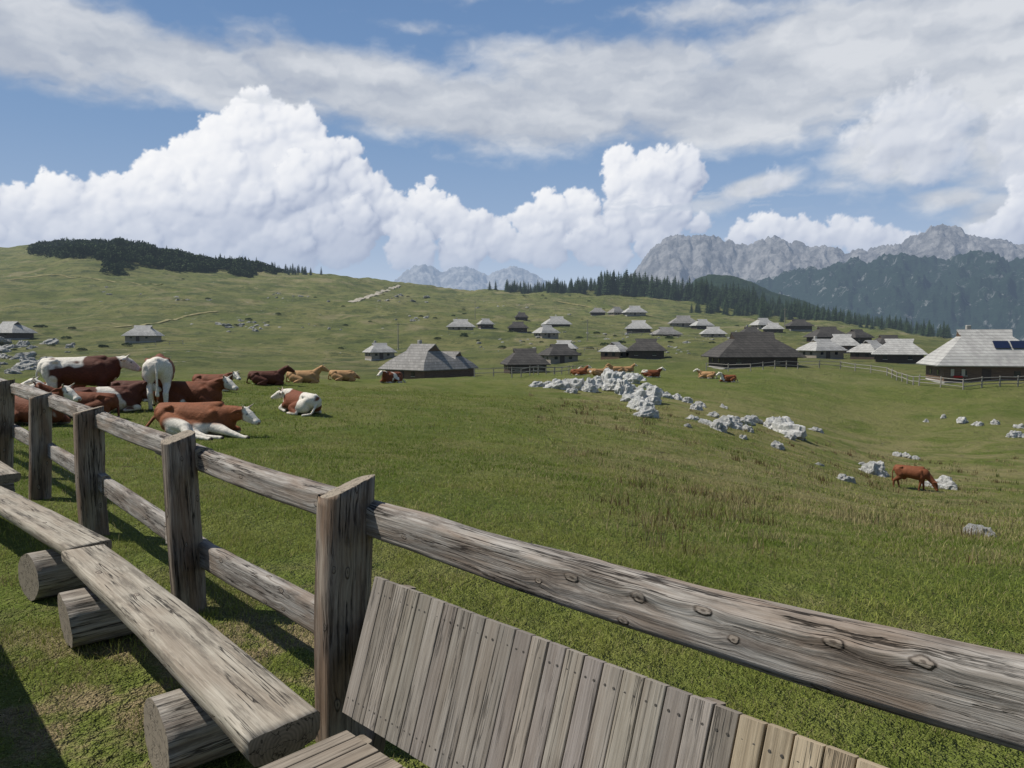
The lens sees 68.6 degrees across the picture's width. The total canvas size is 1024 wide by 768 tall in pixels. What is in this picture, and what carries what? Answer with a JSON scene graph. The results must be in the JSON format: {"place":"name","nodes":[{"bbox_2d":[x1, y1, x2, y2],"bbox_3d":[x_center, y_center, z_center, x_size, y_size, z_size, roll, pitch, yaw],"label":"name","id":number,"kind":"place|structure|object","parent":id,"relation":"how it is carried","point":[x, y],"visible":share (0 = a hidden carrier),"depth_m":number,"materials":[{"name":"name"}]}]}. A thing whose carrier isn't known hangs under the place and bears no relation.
{"place":"outdoors","nodes":[
{"label":"outdoors","id":0,"kind":"place"},
{"bbox_2d":[3,274,162,284],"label":"dirt path","id":1,"kind":"structure","parent":0,"point":[78,277],"depth_m":425.49,"materials":[{"name":"beige soil"}]},
{"bbox_2d":[115,311,216,326],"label":"dirt path","id":2,"kind":"structure","parent":0,"point":[171,319],"depth_m":289.41,"materials":[{"name":"beige soil"}]},
{"bbox_2d":[348,285,400,301],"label":"gravel path","id":3,"kind":"structure","parent":0,"point":[376,292],"depth_m":481.02,"materials":[{"name":"beige gravel"}]},
{"bbox_2d":[394,264,547,290],"bbox_3d":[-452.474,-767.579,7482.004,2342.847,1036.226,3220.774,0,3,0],"label":"mountain","id":4,"kind":"structure","parent":0,"point":[465,278],"depth_m":8126.57,"materials":[{"name":"grey stone"}]},
{"bbox_2d":[0,0,1023,286],"bbox_3d":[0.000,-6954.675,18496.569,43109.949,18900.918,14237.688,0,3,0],"label":"sky","id":5,"kind":"structure","parent":0,"point":[546,140],"depth_m":23260.34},
{"bbox_2d":[0,243,1023,767],"bbox_3d":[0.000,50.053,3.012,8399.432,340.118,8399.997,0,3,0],"label":"ground","id":6,"kind":"structure","parent":0,"point":[862,411],"depth_m":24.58,"materials":[{"name":"green plant"}]},
{"bbox_2d":[0,461,20,491],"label":"log bench","id":7,"kind":"object","parent":6,"relation":"on","point":[9,476],"visible":0.8,"depth_m":6.90,"materials":[{"name":"grey wood"}]},
{"bbox_2d":[0,321,37,339],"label":"wooden hut","id":8,"kind":"object","parent":6,"relation":"on","point":[13,330],"visible":0.91,"depth_m":202.61,"materials":[{"name":"grey wood"}]},
{"bbox_2d":[21,376,43,384],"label":"cow","id":9,"kind":"object","parent":6,"relation":"on","point":[28,382],"visible":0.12,"depth_m":20.48},
{"bbox_2d":[14,383,81,423],"bbox_3d":[-12.134,0.509,19.224,2.606,1.141,1.136,2,4,15],"label":"cow","id":10,"kind":"object","parent":6,"relation":"on","point":[21,413],"visible":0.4,"depth_m":18.92},
{"bbox_2d":[20,382,85,388],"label":"cow","id":11,"kind":"object","parent":6,"relation":"on","point":[74,386],"visible":0.03,"depth_m":24.59},
{"bbox_2d":[0,486,111,600],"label":"log bench","id":12,"kind":"object","parent":6,"relation":"on","point":[45,574],"visible":0.83,"depth_m":4.79,"materials":[{"name":"grey wood"}]},
{"bbox_2d":[30,379,119,417],"bbox_3d":[-12.140,0.437,20.701,2.482,1.044,1.082,2,2,-20],"label":"cow","id":13,"kind":"object","parent":6,"relation":"on","point":[109,402],"visible":0.35,"depth_m":20.67},
{"bbox_2d":[36,354,140,387],"bbox_3d":[-12.839,-0.054,22.818,2.871,1.705,0.865,-1,4,-18],"label":"cow","id":14,"kind":"object","parent":6,"relation":"on","point":[97,371],"visible":0.83,"depth_m":22.46},
{"bbox_2d":[73,380,161,411],"bbox_3d":[-11.825,0.317,22.420,2.482,1.024,1.082,0,3,-25],"label":"cow","id":15,"kind":"object","parent":6,"relation":"on","point":[129,397],"visible":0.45,"depth_m":22.31},
{"bbox_2d":[111,380,156,401],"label":"cow","id":16,"kind":"object","parent":6,"relation":"on","point":[126,382],"visible":0.12,"depth_m":26.82},
{"bbox_2d":[121,325,164,342],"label":"wooden hut","id":17,"kind":"object","parent":6,"relation":"on","point":[143,334],"visible":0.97,"depth_m":202.05,"materials":[{"name":"grey wood"}]},
{"bbox_2d":[128,341,175,344],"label":"pasture fence","id":18,"kind":"object","parent":6,"relation":"on","point":[155,343],"visible":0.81,"depth_m":191.68,"materials":[{"name":"grey wood"}]},
{"bbox_2d":[142,353,174,410],"bbox_3d":[-11.138,-0.093,23.759,0.894,1.724,3.078,-1,4,-22],"label":"cow","id":19,"kind":"object","parent":6,"relation":"on","point":[158,369],"visible":0.97,"depth_m":22.59},
{"bbox_2d":[58,544,319,767],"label":"log bench","id":20,"kind":"object","parent":6,"relation":"on","point":[230,696],"visible":1,"depth_m":2.85,"materials":[{"name":"grey wood"}]},
{"bbox_2d":[153,374,238,403],"bbox_3d":[-10.083,0.216,23.938,2.806,1.154,1.245,2,3,-2],"label":"cow","id":21,"kind":"object","parent":6,"relation":"on","point":[196,391],"visible":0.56,"depth_m":23.65},
{"bbox_2d":[146,401,260,440],"bbox_3d":[-7.486,0.860,17.982,2.899,0.855,1.425,1,4,3],"label":"cow","id":22,"kind":"object","parent":6,"relation":"on","point":[206,420],"visible":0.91,"depth_m":17.93},
{"bbox_2d":[192,370,240,390],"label":"cow","id":23,"kind":"object","parent":6,"relation":"on","point":[206,377],"visible":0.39,"depth_m":34.72},
{"bbox_2d":[246,364,294,384],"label":"cow","id":24,"kind":"object","parent":6,"relation":"on","point":[276,377],"visible":1,"depth_m":39.83},
{"bbox_2d":[271,387,321,416],"bbox_3d":[-6.893,0.549,24.251,2.232,0.802,1.028,6,7,42],"label":"cow","id":25,"kind":"object","parent":6,"relation":"on","point":[295,402],"visible":1,"depth_m":23.75},
{"bbox_2d":[286,364,328,382],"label":"cow","id":26,"kind":"object","parent":6,"relation":"on","point":[305,376],"visible":0.91,"depth_m":42.80},
{"bbox_2d":[328,370,359,380],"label":"cow","id":27,"kind":"object","parent":6,"relation":"on","point":[343,375],"visible":1,"depth_m":51.78},
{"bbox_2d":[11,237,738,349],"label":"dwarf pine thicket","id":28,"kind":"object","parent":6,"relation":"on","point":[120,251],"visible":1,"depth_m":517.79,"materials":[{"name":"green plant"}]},
{"bbox_2d":[362,341,396,360],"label":"wooden hut","id":29,"kind":"object","parent":6,"relation":"on","point":[375,351],"visible":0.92,"depth_m":170.21,"materials":[{"name":"grey wood"}]},
{"bbox_2d":[377,369,404,382],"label":"cow","id":30,"kind":"object","parent":6,"relation":"on","point":[391,377],"visible":0.95,"depth_m":51.53},
{"bbox_2d":[378,340,467,378],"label":"wooden hut","id":31,"kind":"object","parent":6,"relation":"on","point":[419,360],"visible":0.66,"depth_m":97.88,"materials":[{"name":"grey wood"}]},
{"bbox_2d":[442,351,478,376],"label":"wooden hut","id":32,"kind":"object","parent":6,"relation":"on","point":[467,363],"visible":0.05,"depth_m":109.37,"materials":[{"name":"grey wood"}]},
{"bbox_2d":[446,318,474,329],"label":"wooden hut","id":33,"kind":"object","parent":6,"relation":"on","point":[460,324],"visible":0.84,"depth_m":276.56,"materials":[{"name":"grey wood"}]},
{"bbox_2d":[476,318,493,328],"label":"wooden hut","id":34,"kind":"object","parent":6,"relation":"on","point":[483,323],"visible":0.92,"depth_m":287.54,"materials":[{"name":"grey wood"}]},
{"bbox_2d":[52,239,951,337],"bbox_3d":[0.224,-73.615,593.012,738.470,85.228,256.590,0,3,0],"label":"conifer forest","id":35,"kind":"object","parent":6,"relation":"on","point":[716,299],"visible":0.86,"depth_m":562.85,"materials":[{"name":"green plant"}]},
{"bbox_2d":[0,378,1023,751],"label":"wooden fence","id":36,"kind":"object","parent":6,"relation":"on","point":[972,690],"visible":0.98,"depth_m":2.64,"materials":[{"name":"grey wood"}]},
{"bbox_2d":[0,286,1023,537],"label":"limestone rocks","id":37,"kind":"object","parent":6,"relation":"on","point":[642,400],"visible":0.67,"depth_m":51.07,"materials":[{"name":"grey stone"}]},
{"bbox_2d":[508,322,528,332],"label":"wooden hut","id":38,"kind":"object","parent":6,"relation":"on","point":[519,327],"visible":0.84,"depth_m":258.88,"materials":[{"name":"grey wood"}]},
{"bbox_2d":[514,311,528,320],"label":"wooden hut","id":39,"kind":"object","parent":6,"relation":"on","point":[521,316],"visible":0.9,"depth_m":326.97,"materials":[{"name":"grey wood"}]},
{"bbox_2d":[500,348,550,373],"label":"wooden hut","id":40,"kind":"object","parent":6,"relation":"on","point":[524,357],"visible":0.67,"depth_m":109.76,"materials":[{"name":"grey wood"}]},
{"bbox_2d":[522,365,528,372],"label":"door","id":41,"kind":"structure","parent":40,"relation":"in","point":[527,369],"depth_m":109.30,"materials":[{"name":"wood"}]},
{"bbox_2d":[474,365,590,376],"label":"pasture fence","id":42,"kind":"object","parent":6,"relation":"on","point":[493,372],"visible":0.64,"depth_m":94.55,"materials":[{"name":"grey wood"}]},
{"bbox_2d":[532,325,559,338],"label":"wooden hut","id":43,"kind":"object","parent":6,"relation":"on","point":[547,331],"visible":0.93,"depth_m":242.72,"materials":[{"name":"grey wood"}]},
{"bbox_2d":[511,365,588,377],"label":"pasture fence","id":44,"kind":"object","parent":6,"relation":"on","point":[538,370],"visible":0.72,"depth_m":90.56,"materials":[{"name":"grey wood"}]},
{"bbox_2d":[541,316,572,326],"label":"wooden hut","id":45,"kind":"object","parent":6,"relation":"on","point":[556,321],"visible":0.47,"depth_m":296.41,"materials":[{"name":"grey wood"}]},
{"bbox_2d":[538,344,580,363],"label":"wooden hut","id":46,"kind":"object","parent":6,"relation":"on","point":[557,353],"visible":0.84,"depth_m":137.92,"materials":[{"name":"grey wood"}]},
{"bbox_2d":[560,356,564,362],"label":"door","id":47,"kind":"structure","parent":46,"relation":"in","point":[562,358],"depth_m":137.46,"materials":[{"name":"brown wood"}]},
{"bbox_2d":[556,340,578,350],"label":"wooden hut","id":48,"kind":"object","parent":6,"relation":"on","point":[571,345],"visible":0.12,"depth_m":163.90,"materials":[{"name":"grey wood"}]},
{"bbox_2d":[260,576,887,767],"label":"slatted bench","id":49,"kind":"object","parent":6,"relation":"on","point":[434,682],"visible":1,"depth_m":2.00,"materials":[{"name":"grey wood"}]},
{"bbox_2d":[570,365,591,375],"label":"cow","id":50,"kind":"object","parent":6,"relation":"on","point":[579,372],"visible":1,"depth_m":83.77},
{"bbox_2d":[546,343,633,351],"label":"pasture fence","id":51,"kind":"object","parent":6,"relation":"on","point":[584,349],"visible":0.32,"depth_m":176.66,"materials":[{"name":"grey wood"}]},
{"bbox_2d":[589,307,605,315],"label":"wooden hut","id":52,"kind":"object","parent":6,"relation":"on","point":[595,311],"visible":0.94,"depth_m":415.54,"materials":[{"name":"grey wood"}]},
{"bbox_2d":[590,366,609,375],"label":"cow","id":53,"kind":"object","parent":6,"relation":"on","point":[598,372],"visible":0.72,"depth_m":79.59},
{"bbox_2d":[598,342,628,359],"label":"wooden hut","id":54,"kind":"object","parent":6,"relation":"on","point":[614,350],"visible":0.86,"depth_m":140.54,"materials":[{"name":"grey wood"}]},
{"bbox_2d":[605,363,624,371],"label":"cow","id":55,"kind":"object","parent":6,"relation":"on","point":[617,368],"visible":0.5,"depth_m":85.69},
{"bbox_2d":[607,307,623,314],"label":"wooden hut","id":56,"kind":"object","parent":6,"relation":"on","point":[616,311],"visible":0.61,"depth_m":404.30,"materials":[{"name":"grey wood"}]},
{"bbox_2d":[624,363,637,371],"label":"cow","id":57,"kind":"object","parent":6,"relation":"on","point":[629,368],"visible":0.72,"depth_m":95.82},
{"bbox_2d":[622,306,647,315],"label":"wooden hut","id":58,"kind":"object","parent":6,"relation":"on","point":[634,311],"visible":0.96,"depth_m":390.49,"materials":[{"name":"grey wood"}]},
{"bbox_2d":[589,332,680,337],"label":"pasture fence","id":59,"kind":"object","parent":6,"relation":"on","point":[633,333],"visible":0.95,"depth_m":250.35,"materials":[{"name":"grey wood"}]},
{"bbox_2d":[624,320,652,332],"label":"wooden hut","id":60,"kind":"object","parent":6,"relation":"on","point":[637,326],"visible":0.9,"depth_m":281.31,"materials":[{"name":"grey wood"}]},
{"bbox_2d":[626,339,666,358],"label":"wooden hut","id":61,"kind":"object","parent":6,"relation":"on","point":[645,349],"visible":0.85,"depth_m":137.55,"materials":[{"name":"grey wood"}]},
{"bbox_2d":[641,351,645,358],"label":"door","id":62,"kind":"structure","parent":61,"relation":"in","point":[643,353],"depth_m":137.49,"materials":[{"name":"brown wood"}]},
{"bbox_2d":[641,366,665,377],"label":"cow","id":63,"kind":"object","parent":6,"relation":"on","point":[651,373],"visible":0.98,"depth_m":73.78},
{"bbox_2d":[649,327,682,336],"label":"wooden hut","id":64,"kind":"object","parent":6,"relation":"on","point":[660,331],"visible":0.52,"depth_m":259.12,"materials":[{"name":"grey wood"}]},
{"bbox_2d":[667,315,695,326],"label":"wooden hut","id":65,"kind":"object","parent":6,"relation":"on","point":[682,320],"visible":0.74,"depth_m":341.05,"materials":[{"name":"grey wood"}]},
{"bbox_2d":[689,319,714,328],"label":"wooden hut","id":66,"kind":"object","parent":6,"relation":"on","point":[701,323],"visible":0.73,"depth_m":331.66,"materials":[{"name":"grey wood"}]},
{"bbox_2d":[693,368,716,378],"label":"cow","id":67,"kind":"object","parent":6,"relation":"on","point":[707,374],"visible":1,"depth_m":79.82},
{"bbox_2d":[699,327,726,337],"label":"wooden hut","id":68,"kind":"object","parent":6,"relation":"on","point":[711,332],"visible":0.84,"depth_m":266.74,"materials":[{"name":"grey wood"}]},
{"bbox_2d":[716,372,737,381],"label":"cow","id":69,"kind":"object","parent":6,"relation":"on","point":[728,378],"visible":1,"depth_m":75.72},
{"bbox_2d":[740,325,760,331],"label":"wooden hut","id":70,"kind":"object","parent":6,"relation":"on","point":[749,329],"visible":0.23,"depth_m":223.30,"materials":[{"name":"grey wood"}]},
{"bbox_2d":[701,332,806,368],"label":"wooden hut","id":71,"kind":"object","parent":6,"relation":"on","point":[749,348],"visible":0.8,"depth_m":105.00,"materials":[{"name":"grey wood"}]},
{"bbox_2d":[752,358,758,366],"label":"door","id":72,"kind":"structure","parent":71,"relation":"in","point":[754,360],"depth_m":104.60,"materials":[{"name":"brown wood"}]},
{"bbox_2d":[749,318,772,328],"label":"wooden hut","id":73,"kind":"object","parent":6,"relation":"on","point":[759,323],"visible":0.55,"depth_m":312.12,"materials":[{"name":"grey wood"}]},
{"bbox_2d":[762,323,784,332],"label":"wooden hut","id":74,"kind":"object","parent":6,"relation":"on","point":[774,327],"visible":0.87,"depth_m":287.08,"materials":[{"name":"grey wood"}]},
{"bbox_2d":[528,393,1023,568],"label":"dry grass tufts","id":75,"kind":"object","parent":6,"relation":"on","point":[714,495],"visible":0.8,"depth_m":12.84,"materials":[{"name":"green plant"}]},
{"bbox_2d":[785,319,813,331],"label":"wooden hut","id":76,"kind":"object","parent":6,"relation":"on","point":[799,325],"visible":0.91,"depth_m":296.35,"materials":[{"name":"grey wood"}]},
{"bbox_2d":[706,360,919,385],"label":"pasture fence","id":77,"kind":"object","parent":6,"relation":"on","point":[870,369],"visible":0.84,"depth_m":98.28,"materials":[{"name":"grey wood"}]},
{"bbox_2d":[796,336,847,358],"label":"wooden hut","id":78,"kind":"object","parent":6,"relation":"on","point":[815,347],"visible":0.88,"depth_m":143.01,"materials":[{"name":"grey wood"}]},
{"bbox_2d":[826,351,829,358],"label":"door","id":79,"kind":"structure","parent":78,"relation":"in","point":[827,352],"depth_m":142.34,"materials":[{"name":"wood"}]},
{"bbox_2d":[803,326,845,341],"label":"wooden hut","id":80,"kind":"object","parent":6,"relation":"on","point":[823,332],"visible":0.4,"depth_m":192.98,"materials":[{"name":"grey wood"}]},
{"bbox_2d":[831,334,859,352],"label":"wooden hut","id":81,"kind":"object","parent":6,"relation":"on","point":[847,341],"visible":0.27,"depth_m":155.80,"materials":[{"name":"grey wood"}]},
{"bbox_2d":[846,329,874,343],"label":"wooden hut","id":82,"kind":"object","parent":6,"relation":"on","point":[860,336],"visible":0.41,"depth_m":197.51,"materials":[{"name":"grey wood"}]},
{"bbox_2d":[846,340,881,358],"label":"wooden hut","id":83,"kind":"object","parent":6,"relation":"on","point":[865,349],"visible":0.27,"depth_m":138.78,"materials":[{"name":"grey wood"}]},
{"bbox_2d":[875,335,899,344],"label":"wooden hut","id":84,"kind":"object","parent":6,"relation":"on","point":[880,339],"visible":0.09,"depth_m":156.93,"materials":[{"name":"grey wood"}]},
{"bbox_2d":[871,339,927,363],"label":"wooden hut","id":85,"kind":"object","parent":6,"relation":"on","point":[902,351],"visible":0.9,"depth_m":125.73,"materials":[{"name":"grey wood"}]},
{"bbox_2d":[893,355,898,363],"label":"door","id":86,"kind":"structure","parent":85,"relation":"in","point":[895,357],"depth_m":125.52,"materials":[{"name":"brown wood"}]},
{"bbox_2d":[891,464,937,490],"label":"cow","id":87,"kind":"object","parent":6,"relation":"on","point":[921,474],"visible":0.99,"depth_m":33.81},
{"bbox_2d":[916,325,1023,383],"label":"wooden hut","id":88,"kind":"object","parent":6,"relation":"on","point":[967,352],"visible":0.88,"depth_m":84.49,"materials":[{"name":"grey wood"}]},
{"bbox_2d":[982,369,990,380],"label":"door","id":89,"kind":"structure","parent":88,"relation":"in","point":[985,372],"depth_m":83.78,"materials":[{"name":"brown wood"}]},
{"bbox_2d":[1014,371,1020,375],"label":"window","id":90,"kind":"structure","parent":88,"relation":"in","point":[1016,373],"depth_m":83.05,"materials":[{"name":"black glass"}]},
{"bbox_2d":[919,375,1023,389],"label":"pasture fence","id":91,"kind":"object","parent":6,"relation":"on","point":[982,381],"visible":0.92,"depth_m":78.68,"materials":[{"name":"grey wood"}]},
{"bbox_2d":[553,300,648,315],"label":"dirt path","id":92,"kind":"structure","parent":0,"point":[582,305],"depth_m":503.13,"materials":[{"name":"beige soil"}]},
{"bbox_2d":[691,274,831,314],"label":"wooded hill","id":93,"kind":"structure","parent":0,"point":[718,280],"depth_m":1392.31,"materials":[{"name":"green plant"}]},
{"bbox_2d":[629,223,1023,288],"bbox_3d":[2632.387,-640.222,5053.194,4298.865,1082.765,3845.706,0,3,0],"label":"mountain","id":94,"kind":"structure","parent":0,"point":[693,257],"depth_m":5697.98,"materials":[{"name":"grey stone"}]},
{"bbox_2d":[751,250,1023,340],"bbox_3d":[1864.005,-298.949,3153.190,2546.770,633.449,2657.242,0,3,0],"label":"mountain","id":95,"kind":"structure","parent":0,"point":[978,289],"depth_m":3199.30,"materials":[{"name":"grey stone"}]}
]}

